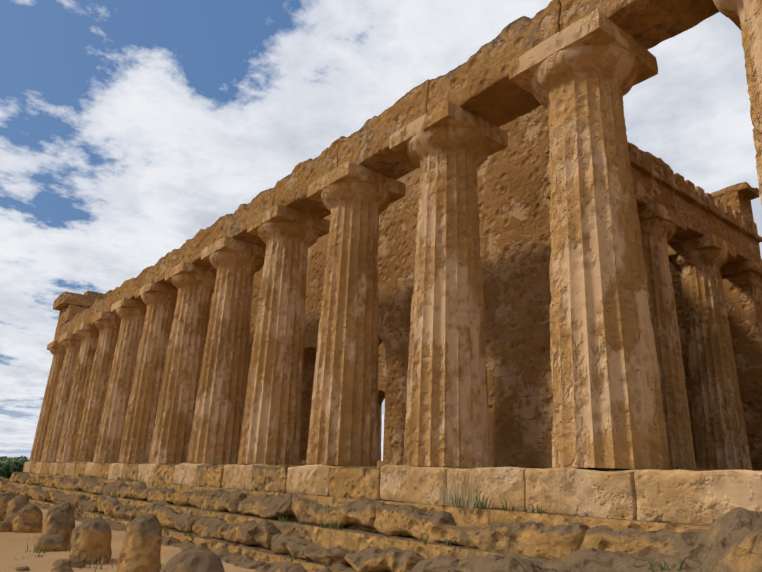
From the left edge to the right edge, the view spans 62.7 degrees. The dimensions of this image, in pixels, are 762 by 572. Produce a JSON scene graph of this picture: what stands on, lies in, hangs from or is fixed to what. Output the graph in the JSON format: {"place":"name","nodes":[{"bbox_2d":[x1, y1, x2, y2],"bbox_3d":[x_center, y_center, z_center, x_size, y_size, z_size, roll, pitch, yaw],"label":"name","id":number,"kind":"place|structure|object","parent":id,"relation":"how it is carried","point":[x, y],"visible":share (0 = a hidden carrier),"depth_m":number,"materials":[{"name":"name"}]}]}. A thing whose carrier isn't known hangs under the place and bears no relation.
{"place":"outdoors","nodes":[
{"label":"outdoors","id":0,"kind":"place"},
{"bbox_2d":[0,459,257,571],"bbox_3d":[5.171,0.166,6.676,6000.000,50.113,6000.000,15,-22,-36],"label":"ground","id":1,"kind":"structure","parent":0,"point":[13,545],"depth_m":12.71,"materials":[{"name":"soil"}]},
{"bbox_2d":[0,456,29,480],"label":"tree","id":2,"kind":"object","parent":1,"relation":"on","point":[9,466],"visible":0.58,"depth_m":108.14,"materials":[{"name":"green plant"}]},
{"bbox_2d":[0,519,84,571],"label":"loose rocks","id":3,"kind":"object","parent":1,"relation":"on","point":[58,542],"visible":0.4,"depth_m":13.24,"materials":[{"name":"stone"}]},
{"bbox_2d":[0,491,224,571],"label":"boulders","id":4,"kind":"object","parent":1,"relation":"on","point":[140,550],"visible":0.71,"depth_m":11.97,"materials":[{"name":"stone"}]},
{"bbox_2d":[14,459,704,571],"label":"grass flowers","id":5,"kind":"object","parent":1,"relation":"on","point":[457,502],"visible":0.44,"depth_m":9.38,"materials":[{"name":"green plant"}]},
{"bbox_2d":[0,461,761,571],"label":"crepidoma steps","id":6,"kind":"structure","parent":1,"relation":"on","point":[390,518],"depth_m":9.97,"materials":[{"name":"stone"}]},
{"bbox_2d":[29,0,761,469],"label":"columns","id":7,"kind":"structure","parent":6,"relation":"on","point":[161,372],"depth_m":12.16,"materials":[{"name":"stone"}]},
{"bbox_2d":[57,0,718,340],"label":"architrave","id":8,"kind":"object","parent":7,"relation":"on","point":[480,83],"visible":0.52,"depth_m":12.34,"materials":[{"name":"stone"}]},
{"bbox_2d":[386,109,761,470],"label":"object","id":9,"kind":"object","parent":6,"relation":"on","point":[697,208],"visible":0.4,"depth_m":17.52,"materials":[{"name":"brown stone"}]},
{"bbox_2d":[637,202,751,469],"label":"columns","id":10,"kind":"structure","parent":6,"relation":"on","point":[720,437],"depth_m":15.63,"materials":[{"name":"stone"}]},
{"bbox_2d":[404,507,761,571],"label":"bedrock outcrop","id":11,"kind":"object","parent":1,"relation":"on","point":[730,540],"visible":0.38,"depth_m":5.55,"materials":[{"name":"stone"}]},
{"bbox_2d":[378,405,381,460],"bbox_3d":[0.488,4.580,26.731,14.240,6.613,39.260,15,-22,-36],"label":"column","id":12,"kind":"structure","parent":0,"point":[380,436],"depth_m":37.05,"materials":[{"name":"stone"}]},
{"bbox_2d":[53,259,761,340],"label":"entablature","id":13,"kind":"object","parent":12,"relation":"on","point":[68,305],"visible":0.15,"depth_m":36.01,"materials":[{"name":"stone"}]},
{"bbox_2d":[0,0,761,460],"label":"sky","id":14,"kind":"structure","parent":0,"point":[128,128],"materials":[{"name":"white"}]},
{"bbox_2d":[210,105,553,468],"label":"cella wall","id":15,"kind":"structure","parent":0,"point":[513,180],"depth_m":14.99,"materials":[{"name":"brown stone"}]},
{"bbox_2d":[377,191,753,466],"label":"cella wall","id":16,"kind":"structure","parent":0,"point":[738,202],"depth_m":19.55,"materials":[{"name":"brown stone"}]}
]}

